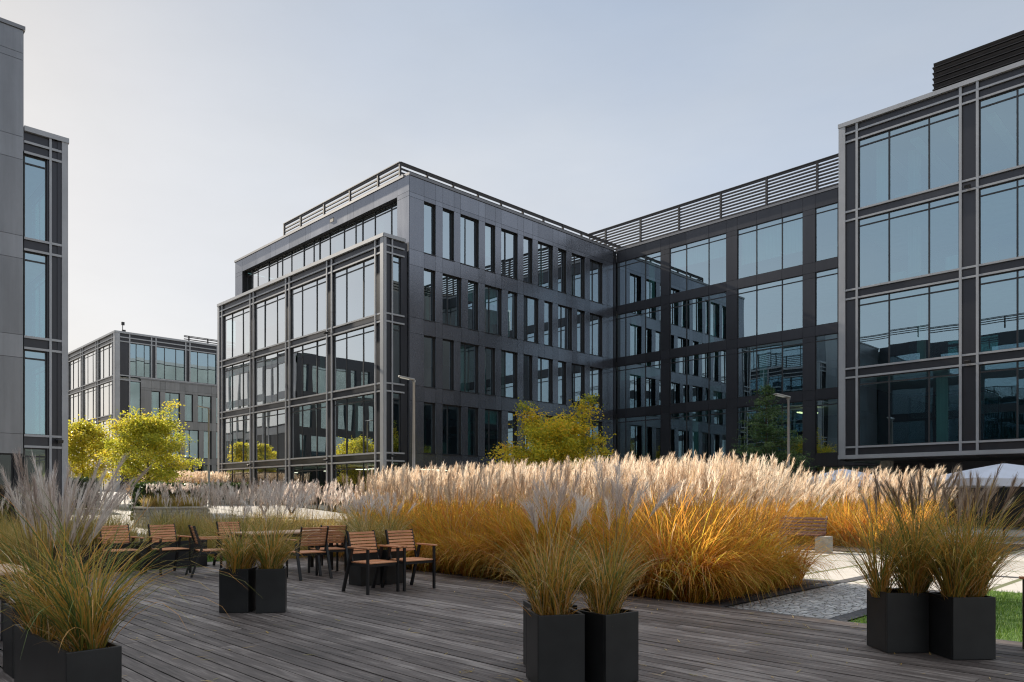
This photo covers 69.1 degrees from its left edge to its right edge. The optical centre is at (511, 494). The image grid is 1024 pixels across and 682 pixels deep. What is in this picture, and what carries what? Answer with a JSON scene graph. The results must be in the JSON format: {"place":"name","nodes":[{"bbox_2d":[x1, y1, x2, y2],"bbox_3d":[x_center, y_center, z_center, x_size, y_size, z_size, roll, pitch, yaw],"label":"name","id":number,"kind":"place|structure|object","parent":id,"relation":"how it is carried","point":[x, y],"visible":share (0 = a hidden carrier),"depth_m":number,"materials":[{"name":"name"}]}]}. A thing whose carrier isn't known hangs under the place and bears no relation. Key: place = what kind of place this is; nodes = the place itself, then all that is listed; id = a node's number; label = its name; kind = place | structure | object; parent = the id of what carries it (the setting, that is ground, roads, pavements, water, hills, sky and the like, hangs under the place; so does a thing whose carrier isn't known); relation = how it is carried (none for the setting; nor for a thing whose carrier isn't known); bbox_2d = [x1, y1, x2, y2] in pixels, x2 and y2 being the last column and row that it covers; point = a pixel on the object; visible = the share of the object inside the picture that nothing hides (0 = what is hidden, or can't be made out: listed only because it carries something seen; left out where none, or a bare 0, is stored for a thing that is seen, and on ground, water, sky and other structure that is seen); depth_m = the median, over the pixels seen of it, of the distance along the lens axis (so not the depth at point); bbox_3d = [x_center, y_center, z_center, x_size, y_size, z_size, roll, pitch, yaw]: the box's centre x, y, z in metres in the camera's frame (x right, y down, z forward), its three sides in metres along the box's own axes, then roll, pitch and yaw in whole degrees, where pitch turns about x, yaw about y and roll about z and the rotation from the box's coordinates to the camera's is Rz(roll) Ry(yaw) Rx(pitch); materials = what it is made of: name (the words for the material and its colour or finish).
{"place":"outdoors","nodes":[
{"label":"outdoors","id":0,"kind":"place"},
{"bbox_2d":[67,555,224,575],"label":"lawn","id":1,"kind":"structure","parent":0,"point":[172,568],"depth_m":15.05,"materials":[{"name":"green plant"}]},
{"bbox_2d":[0,477,178,573],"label":"miscanthus bed","id":2,"kind":"object","parent":1,"relation":"on","point":[9,530],"visible":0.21,"depth_m":14.26,"materials":[{"name":"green plant"}]},
{"bbox_2d":[207,554,1021,641],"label":"grass","id":3,"kind":"structure","parent":1,"relation":"on","point":[1011,602],"depth_m":9.05,"materials":[{"name":"green plant"}]},
{"bbox_2d":[1,492,353,540],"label":"plaza","id":4,"kind":"structure","parent":0,"point":[226,508],"depth_m":40.38,"materials":[{"name":"beige concrete"}]},
{"bbox_2d":[68,414,120,485],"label":"autumn tree","id":5,"kind":"object","parent":4,"relation":"on","point":[81,434],"visible":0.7,"depth_m":44.60,"materials":[{"name":"yellow plant"}]},
{"bbox_2d":[91,399,204,484],"bbox_3d":[-19.427,-2.193,40.048,4.941,5.957,5.624,0,0,24],"label":"autumn tree","id":6,"kind":"object","parent":4,"relation":"on","point":[146,432],"visible":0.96,"depth_m":39.48,"materials":[{"name":"yellow plant"}]},
{"bbox_2d":[128,480,200,520],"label":"ornamental grass","id":7,"kind":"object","parent":4,"relation":"on","point":[142,487],"depth_m":30.58,"materials":[{"name":"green plant"}]},
{"bbox_2d":[122,470,229,498],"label":"miscanthus bed","id":8,"kind":"object","parent":4,"relation":"on","point":[203,476],"visible":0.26,"depth_m":50.87,"materials":[{"name":"beige plant"}]},
{"bbox_2d":[126,492,866,621],"bbox_3d":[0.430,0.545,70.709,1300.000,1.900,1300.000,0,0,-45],"label":"ground","id":9,"kind":"structure","parent":0,"point":[321,509],"depth_m":11.63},
{"bbox_2d":[0,17,68,526],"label":"office building","id":10,"kind":"structure","parent":9,"relation":"on","point":[34,290],"depth_m":28.47,"materials":[{"name":"metal"}]},
{"bbox_2d":[31,185,44,240],"bbox_3d":[-19.463,-11.242,30.969,0.048,3.165,4.300,0,0,-45],"label":"window","id":11,"kind":"structure","parent":10,"relation":"in","point":[38,202],"depth_m":31.60,"materials":[{"name":"glass"}]},
{"bbox_2d":[31,273,44,337],"bbox_3d":[-19.464,-7.568,30.969,0.050,3.215,4.300,0,0,-45],"label":"window","id":12,"kind":"structure","parent":10,"relation":"in","point":[38,287],"depth_m":31.60,"materials":[{"name":"glass"}]},
{"bbox_2d":[31,363,44,434],"bbox_3d":[-19.463,-3.867,30.969,0.048,3.215,4.300,0,0,-45],"label":"window","id":13,"kind":"structure","parent":10,"relation":"in","point":[37,373],"depth_m":31.61,"materials":[{"name":"glass"}]},
{"bbox_2d":[68,322,235,491],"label":"office building","id":14,"kind":"structure","parent":9,"relation":"on","point":[110,373],"depth_m":75.75,"materials":[{"name":"metal"}]},
{"bbox_2d":[132,506,210,528],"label":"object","id":15,"kind":"structure","parent":9,"relation":"on","point":[152,509],"depth_m":29.58,"materials":[{"name":"stone"}]},
{"bbox_2d":[138,481,205,506],"bbox_3d":[-13.881,-0.014,30.314,2.961,1.069,1.557,0,0,-45],"label":"miscanthus bed","id":16,"kind":"object","parent":15,"relation":"on","point":[151,503],"visible":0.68,"depth_m":30.09,"materials":[{"name":"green plant"}]},
{"bbox_2d":[217,148,1023,514],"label":"office building","id":17,"kind":"structure","parent":9,"relation":"on","point":[477,318],"depth_m":46.37,"materials":[{"name":"metal"}]},
{"bbox_2d":[224,306,249,358],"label":"window","id":18,"kind":"structure","parent":17,"relation":"in","point":[236,324],"depth_m":52.06,"materials":[{"name":"glass"}]},
{"bbox_2d":[224,360,249,410],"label":"window","id":19,"kind":"structure","parent":17,"relation":"in","point":[236,376],"depth_m":52.06,"materials":[{"name":"glass"}]},
{"bbox_2d":[224,414,249,462],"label":"window","id":20,"kind":"structure","parent":17,"relation":"in","point":[236,429],"depth_m":52.06,"materials":[{"name":"glass"}]},
{"bbox_2d":[255,292,284,349],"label":"window","id":21,"kind":"structure","parent":17,"relation":"in","point":[269,313],"depth_m":48.58,"materials":[{"name":"glass"}]},
{"bbox_2d":[255,350,284,404],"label":"window","id":22,"kind":"structure","parent":17,"relation":"in","point":[269,369],"depth_m":48.58,"materials":[{"name":"glass"}]},
{"bbox_2d":[255,408,284,460],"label":"window","id":23,"kind":"structure","parent":17,"relation":"in","point":[269,425],"depth_m":48.58,"materials":[{"name":"glass"}]},
{"bbox_2d":[291,276,325,338],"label":"window","id":24,"kind":"structure","parent":17,"relation":"in","point":[308,301],"depth_m":45.10,"materials":[{"name":"glass"}]},
{"bbox_2d":[291,338,325,398],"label":"window","id":25,"kind":"structure","parent":17,"relation":"in","point":[308,361],"depth_m":45.11,"materials":[{"name":"glass"}]},
{"bbox_2d":[291,401,325,457],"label":"window","id":26,"kind":"structure","parent":17,"relation":"in","point":[308,422],"depth_m":45.10,"materials":[{"name":"glass"}]},
{"bbox_2d":[247,202,396,290],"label":"window","id":27,"kind":"structure","parent":17,"relation":"in","point":[384,219],"depth_m":47.00,"materials":[{"name":"glass"}]},
{"bbox_2d":[333,257,373,326],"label":"window","id":28,"kind":"structure","parent":17,"relation":"in","point":[353,286],"depth_m":41.57,"materials":[{"name":"glass"}]},
{"bbox_2d":[333,325,373,390],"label":"window","id":29,"kind":"structure","parent":17,"relation":"in","point":[353,351],"depth_m":41.57,"materials":[{"name":"glass"}]},
{"bbox_2d":[333,393,373,454],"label":"window","id":30,"kind":"structure","parent":17,"relation":"in","point":[353,417],"depth_m":41.59,"materials":[{"name":"glass"}]},
{"bbox_2d":[423,336,435,388],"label":"window","id":31,"kind":"structure","parent":17,"relation":"in","point":[428,341],"depth_m":41.64,"materials":[{"name":"glass"}]},
{"bbox_2d":[423,269,435,322],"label":"window","id":32,"kind":"structure","parent":17,"relation":"in","point":[428,275],"depth_m":41.60,"materials":[{"name":"glass"}]},
{"bbox_2d":[424,203,435,255],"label":"window","id":33,"kind":"structure","parent":17,"relation":"in","point":[428,209],"depth_m":41.60,"materials":[{"name":"glass"}]},
{"bbox_2d":[443,340,454,390],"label":"window","id":34,"kind":"structure","parent":17,"relation":"in","point":[447,345],"depth_m":42.55,"materials":[{"name":"glass"}]},
{"bbox_2d":[443,209,454,261],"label":"window","id":35,"kind":"structure","parent":17,"relation":"in","point":[447,215],"depth_m":42.56,"materials":[{"name":"glass"}]},
{"bbox_2d":[442,405,461,455],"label":"window","id":36,"kind":"structure","parent":17,"relation":"in","point":[451,414],"depth_m":42.77,"materials":[{"name":"glass"}]},
{"bbox_2d":[442,274,461,327],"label":"window","id":37,"kind":"structure","parent":17,"relation":"in","point":[451,285],"depth_m":42.77,"materials":[{"name":"glass"}]},
{"bbox_2d":[460,343,478,393],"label":"window","id":38,"kind":"structure","parent":17,"relation":"in","point":[468,353],"depth_m":43.68,"materials":[{"name":"glass"}]},
{"bbox_2d":[460,215,478,268],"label":"window","id":39,"kind":"structure","parent":17,"relation":"in","point":[468,227],"depth_m":43.69,"materials":[{"name":"glass"}]},
{"bbox_2d":[484,409,502,457],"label":"window","id":40,"kind":"structure","parent":17,"relation":"in","point":[492,417],"depth_m":45.00,"materials":[{"name":"glass"}]},
{"bbox_2d":[485,286,501,335],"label":"window","id":41,"kind":"structure","parent":17,"relation":"in","point":[492,295],"depth_m":45.04,"materials":[{"name":"glass"}]},
{"bbox_2d":[501,350,517,398],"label":"window","id":42,"kind":"structure","parent":17,"relation":"in","point":[508,359],"depth_m":46.00,"materials":[{"name":"glass"}]},
{"bbox_2d":[501,229,517,279],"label":"window","id":43,"kind":"structure","parent":17,"relation":"in","point":[508,240],"depth_m":45.99,"materials":[{"name":"glass"}]},
{"bbox_2d":[524,296,538,343],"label":"window","id":44,"kind":"structure","parent":17,"relation":"in","point":[530,304],"depth_m":47.36,"materials":[{"name":"glass"}]},
{"bbox_2d":[538,357,553,403],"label":"window","id":45,"kind":"structure","parent":17,"relation":"in","point":[544,365],"depth_m":48.29,"materials":[{"name":"glass"}]},
{"bbox_2d":[538,242,553,289],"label":"window","id":46,"kind":"structure","parent":17,"relation":"in","point":[544,251],"depth_m":48.29,"materials":[{"name":"glass"}]},
{"bbox_2d":[558,305,572,350],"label":"window","id":47,"kind":"structure","parent":17,"relation":"in","point":[563,312],"depth_m":49.60,"materials":[{"name":"glass"}]},
{"bbox_2d":[572,254,584,298],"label":"window","id":48,"kind":"structure","parent":17,"relation":"in","point":[577,262],"depth_m":50.60,"materials":[{"name":"glass"}]},
{"bbox_2d":[590,260,601,303],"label":"window","id":49,"kind":"structure","parent":17,"relation":"in","point":[595,268],"depth_m":51.97,"materials":[{"name":"glass"}]},
{"bbox_2d":[590,314,602,356],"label":"window","id":50,"kind":"structure","parent":17,"relation":"in","point":[595,321],"depth_m":51.97,"materials":[{"name":"glass"}]},
{"bbox_2d":[617,306,660,357],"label":"window","id":51,"kind":"structure","parent":17,"relation":"in","point":[621,318],"depth_m":52.85,"materials":[{"name":"glass"}]},
{"bbox_2d":[617,251,660,305],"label":"window","id":52,"kind":"structure","parent":17,"relation":"in","point":[628,271],"depth_m":52.52,"materials":[{"name":"glass"}]},
{"bbox_2d":[306,557,1021,642],"bbox_3d":[-2.148,1.455,4.696,13.545,0.070,21.700,0,0,-45],"label":"deck frame","id":53,"kind":"object","parent":9,"relation":"on","point":[709,605],"visible":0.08,"depth_m":9.38,"materials":[{"name":"grey wood"}]},
{"bbox_2d":[0,557,1023,681],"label":"wooden deck","id":54,"kind":"structure","parent":53,"relation":"on","point":[368,640],"depth_m":7.25,"materials":[{"name":"grey wood"}]},
{"bbox_2d":[3,602,29,677],"bbox_3d":[-3.849,1.145,5.995,0.360,0.541,0.360,0,0,-45],"label":"planter","id":55,"kind":"object","parent":54,"relation":"on","point":[8,647],"visible":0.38,"depth_m":5.85,"materials":[{"name":"metal"}]},
{"bbox_2d":[14,623,121,681],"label":"planter","id":56,"kind":"object","parent":54,"relation":"on","point":[42,661],"visible":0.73,"depth_m":4.30,"materials":[{"name":"dark metal"}]},
{"bbox_2d":[0,448,174,640],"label":"ornamental grass","id":57,"kind":"object","parent":56,"relation":"in","point":[41,624],"depth_m":4.78,"materials":[{"name":"beige plant"}]},
{"bbox_2d":[0,489,256,654],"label":"ornamental grass","id":58,"kind":"object","parent":56,"relation":"in","point":[86,627],"depth_m":4.30,"materials":[{"name":"green plant"}]},
{"bbox_2d":[53,543,135,573],"bbox_3d":[-7.625,1.158,13.623,1.280,0.516,0.340,0,0,-45],"label":"planter","id":59,"kind":"object","parent":54,"relation":"on","point":[124,545],"visible":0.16,"depth_m":13.59,"materials":[{"name":"soil"}]},
{"bbox_2d":[61,507,132,544],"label":"ornamental grass","id":60,"kind":"object","parent":59,"relation":"in","point":[87,531],"depth_m":13.52,"materials":[{"name":"green plant"}]},
{"bbox_2d":[96,524,143,574],"bbox_3d":[-6.961,0.977,13.192,0.654,0.894,0.606,0,0,43],"label":"slatted armchair","id":61,"kind":"object","parent":54,"relation":"on","point":[109,534],"visible":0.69,"depth_m":13.22,"materials":[{"name":"brown wood"}]},
{"bbox_2d":[144,523,191,574],"bbox_3d":[-6.246,0.977,13.519,0.654,0.894,0.606,0,0,39],"label":"slatted armchair","id":62,"kind":"object","parent":54,"relation":"on","point":[157,536],"visible":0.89,"depth_m":13.53,"materials":[{"name":"brown wood"}]},
{"bbox_2d":[134,540,206,569],"bbox_3d":[-6.671,1.158,14.565,1.280,0.516,0.340,0,0,-45],"label":"planter","id":63,"kind":"object","parent":54,"relation":"on","point":[183,558],"visible":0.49,"depth_m":14.41,"materials":[{"name":"soil"}]},
{"bbox_2d":[137,504,210,540],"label":"ornamental grass","id":64,"kind":"object","parent":63,"relation":"in","point":[184,530],"depth_m":14.61,"materials":[{"name":"green plant"}]},
{"bbox_2d":[185,525,229,577],"bbox_3d":[-5.387,0.977,13.170,0.654,0.894,0.606,0,0,-33],"label":"slatted armchair","id":65,"kind":"object","parent":54,"relation":"on","point":[194,535],"visible":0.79,"depth_m":13.08,"materials":[{"name":"brown wood"}]},
{"bbox_2d":[219,566,257,612],"bbox_3d":[-3.339,1.153,9.100,0.350,0.526,0.350,0,0,0],"label":"planter","id":66,"kind":"object","parent":54,"relation":"on","point":[235,596],"visible":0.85,"depth_m":8.93,"materials":[{"name":"metal"}]},
{"bbox_2d":[174,488,285,573],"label":"ornamental grass","id":67,"kind":"object","parent":66,"relation":"in","point":[241,559],"depth_m":9.00,"materials":[{"name":"green plant"}]},
{"bbox_2d":[256,566,286,612],"bbox_3d":[-2.936,1.153,9.090,0.340,0.526,0.340,0,0,-14],"label":"planter","id":68,"kind":"object","parent":54,"relation":"on","point":[271,590],"visible":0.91,"depth_m":8.93,"materials":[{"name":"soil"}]},
{"bbox_2d":[215,473,321,568],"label":"ornamental grass","id":69,"kind":"object","parent":68,"relation":"in","point":[274,558],"depth_m":9.05,"materials":[{"name":"green plant"}]},
{"bbox_2d":[285,526,332,580],"bbox_3d":[-3.477,0.977,12.721,0.606,0.894,0.654,0,0,-39],"label":"slatted armchair","id":70,"kind":"object","parent":54,"relation":"on","point":[316,552],"visible":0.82,"depth_m":12.62,"materials":[{"name":"brown wood"}]},
{"bbox_2d":[308,525,348,575],"bbox_3d":[-3.318,0.977,13.483,0.606,0.894,0.654,0,0,-35],"label":"slatted armchair","id":71,"kind":"object","parent":54,"relation":"on","point":[337,534],"visible":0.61,"depth_m":13.40,"materials":[{"name":"brown wood"}]},
{"bbox_2d":[349,550,379,585],"bbox_3d":[-2.333,1.143,11.781,0.360,0.546,0.360,0,0,-43],"label":"planter","id":72,"kind":"object","parent":54,"relation":"on","point":[357,575],"visible":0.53,"depth_m":11.64,"materials":[{"name":"metal"}]},
{"bbox_2d":[316,492,406,550],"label":"ornamental grass","id":73,"kind":"object","parent":72,"relation":"in","point":[359,523],"depth_m":11.69,"materials":[{"name":"green plant"}]},
{"bbox_2d":[342,530,400,594],"bbox_3d":[-2.068,0.977,10.927,0.654,0.894,0.606,0,0,42],"label":"slatted armchair","id":74,"kind":"object","parent":54,"relation":"on","point":[367,563],"visible":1,"depth_m":10.92,"materials":[{"name":"brown wood"}]},
{"bbox_2d":[378,548,402,584],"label":"planter","id":75,"kind":"object","parent":54,"relation":"on","point":[391,575],"visible":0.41,"depth_m":11.81,"materials":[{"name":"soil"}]},
{"bbox_2d":[349,489,432,549],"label":"ornamental grass","id":76,"kind":"object","parent":75,"relation":"in","point":[390,527],"depth_m":11.96,"materials":[{"name":"green plant"}]},
{"bbox_2d":[381,529,436,590],"bbox_3d":[-1.576,0.977,11.343,0.606,0.894,0.654,0,0,-43],"label":"slatted armchair","id":77,"kind":"object","parent":54,"relation":"on","point":[402,537],"visible":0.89,"depth_m":11.33,"materials":[{"name":"brown wood"}]},
{"bbox_2d":[526,607,584,681],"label":"planter","id":78,"kind":"object","parent":54,"relation":"on","point":[555,648],"visible":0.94,"depth_m":5.49,"materials":[{"name":"dark painted metal"},{"name":"soil"}]},
{"bbox_2d":[463,461,648,615],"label":"ornamental grass","id":79,"kind":"object","parent":78,"relation":"in","point":[550,599],"depth_m":5.56,"materials":[{"name":"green plant"}]},
{"bbox_2d":[575,608,638,681],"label":"planter","id":80,"kind":"object","parent":54,"relation":"on","point":[611,647],"visible":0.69,"depth_m":5.56,"materials":[{"name":"metal"}]},
{"bbox_2d":[519,455,696,614],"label":"ornamental grass","id":81,"kind":"object","parent":80,"relation":"in","point":[606,596],"depth_m":5.66,"materials":[{"name":"green plant"}]},
{"bbox_2d":[867,588,928,652],"bbox_3d":[3.542,1.148,6.845,0.385,0.536,0.360,0,0,-2],"label":"planter","id":82,"kind":"object","parent":54,"relation":"on","point":[897,622],"visible":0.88,"depth_m":6.67,"materials":[{"name":"metal"}]},
{"bbox_2d":[806,463,1019,597],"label":"ornamental grass","id":83,"kind":"object","parent":82,"relation":"in","point":[876,584],"depth_m":6.72,"materials":[{"name":"green plant"}]},
{"bbox_2d":[928,592,995,659],"bbox_3d":[3.957,1.148,6.566,0.385,0.536,0.360,0,0,-4],"label":"planter","id":84,"kind":"object","parent":54,"relation":"on","point":[962,628],"visible":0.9,"depth_m":6.39,"materials":[{"name":"metal"}]},
{"bbox_2d":[847,463,1023,599],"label":"ornamental grass","id":85,"kind":"object","parent":84,"relation":"in","point":[958,582],"depth_m":6.42,"materials":[{"name":"green plant"}]},
{"bbox_2d":[712,581,839,606],"bbox_3d":[4.006,1.450,11.042,3.980,0.001,0.200,0,0,-45],"label":"path edging","id":86,"kind":"object","parent":9,"relation":"on","point":[733,602],"visible":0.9,"depth_m":10.82,"materials":[{"name":"grey concrete"}]},
{"bbox_2d":[838,30,1023,526],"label":"office building","id":87,"kind":"structure","parent":9,"relation":"on","point":[967,114],"depth_m":34.54,"materials":[{"name":"glass"}]},
{"bbox_2d":[859,107,958,207],"bbox_3d":[17.698,-14.977,33.340,0.048,3.235,4.180,0,0,-45],"label":"window","id":88,"kind":"structure","parent":87,"relation":"in","point":[928,118],"depth_m":33.54,"materials":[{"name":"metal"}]},
{"bbox_2d":[859,194,958,286],"bbox_3d":[17.698,-11.268,33.340,0.048,3.215,4.180,0,0,-45],"label":"window","id":89,"kind":"structure","parent":87,"relation":"in","point":[929,208],"depth_m":33.52,"materials":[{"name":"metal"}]},
{"bbox_2d":[859,281,958,365],"bbox_3d":[17.698,-7.568,33.340,0.048,3.215,4.180,0,0,-45],"label":"window","id":90,"kind":"structure","parent":87,"relation":"in","point":[929,292],"depth_m":33.54,"materials":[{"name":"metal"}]},
{"bbox_2d":[859,367,958,445],"bbox_3d":[17.699,-3.867,33.341,0.051,3.215,4.180,0,0,-45],"label":"window","id":91,"kind":"structure","parent":87,"relation":"in","point":[928,377],"depth_m":33.52,"materials":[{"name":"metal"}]},
{"bbox_2d":[979,86,1023,175],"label":"window","id":92,"kind":"structure","parent":87,"relation":"in","point":[1016,89],"depth_m":30.74,"materials":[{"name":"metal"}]},
{"bbox_2d":[979,360,1023,439],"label":"window","id":93,"kind":"structure","parent":87,"relation":"in","point":[1016,368],"depth_m":30.73,"materials":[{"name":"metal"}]},
{"bbox_2d":[0,0,1023,352],"label":"sky","id":94,"kind":"structure","parent":0,"point":[196,130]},
{"bbox_2d":[307,448,857,606],"bbox_3d":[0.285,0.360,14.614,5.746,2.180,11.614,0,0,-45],"label":"miscanthus bed","id":95,"kind":"object","parent":0,"point":[698,531],"visible":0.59,"depth_m":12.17,"materials":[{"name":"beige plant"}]},
{"bbox_2d":[138,477,377,558],"bbox_3d":[-6.361,0.502,19.254,5.111,1.897,7.857,0,0,-45],"label":"miscanthus bed","id":96,"kind":"object","parent":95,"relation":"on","point":[232,493],"visible":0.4,"depth_m":18.27,"materials":[{"name":"beige plant"}]},
{"bbox_2d":[730,583,894,618],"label":"cobbled path","id":97,"kind":"structure","parent":0,"point":[830,601],"depth_m":10.09,"materials":[{"name":"stone"}]},
{"bbox_2d":[767,542,1023,555],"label":"planting soil","id":98,"kind":"structure","parent":0,"point":[840,548],"depth_m":20.48,"materials":[{"name":"brown soil"}]},
{"bbox_2d":[705,464,966,548],"bbox_3d":[9.663,0.281,22.734,7.879,2.338,8.806,0,0,-45],"label":"miscanthus bed","id":99,"kind":"object","parent":98,"relation":"on","point":[833,517],"visible":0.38,"depth_m":21.41,"materials":[{"name":"beige plant"}]},
{"bbox_2d":[785,525,1023,592],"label":"courtyard","id":100,"kind":"structure","parent":0,"point":[1003,583],"depth_m":14.90,"materials":[{"name":"beige concrete"}]},
{"bbox_2d":[722,384,836,509],"bbox_3d":[12.010,-1.845,35.081,5.397,6.970,5.362,0,0,-3],"label":"spruce tree","id":101,"kind":"object","parent":100,"relation":"on","point":[778,441],"visible":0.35,"depth_m":34.64,"materials":[{"name":"green plant"}]},
{"bbox_2d":[771,515,832,552],"bbox_3d":[7.520,1.009,19.335,0.576,0.922,1.500,0,0,-45],"label":"park bench","id":102,"kind":"object","parent":100,"relation":"on","point":[823,533],"visible":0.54,"depth_m":19.22,"materials":[{"name":"wood"}]},
{"bbox_2d":[925,462,1023,539],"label":"parasol","id":103,"kind":"object","parent":100,"relation":"on","point":[1006,472],"visible":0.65,"depth_m":23.52,"materials":[{"name":"fabric"}]},
{"bbox_2d":[849,591,1021,641],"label":"lawn","id":104,"kind":"structure","parent":0,"point":[1012,623],"depth_m":8.81,"materials":[{"name":"green plant"}]},
{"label":"courtyard","id":105,"kind":"structure","parent":0,"visible":0},
{"bbox_2d":[481,393,619,508],"bbox_3d":[2.028,-1.849,38.062,6.911,6.746,7.521,0,0,10],"label":"autumn tree","id":106,"kind":"object","parent":105,"relation":"on","point":[559,439],"visible":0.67,"depth_m":37.33,"materials":[{"name":"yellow plant"}]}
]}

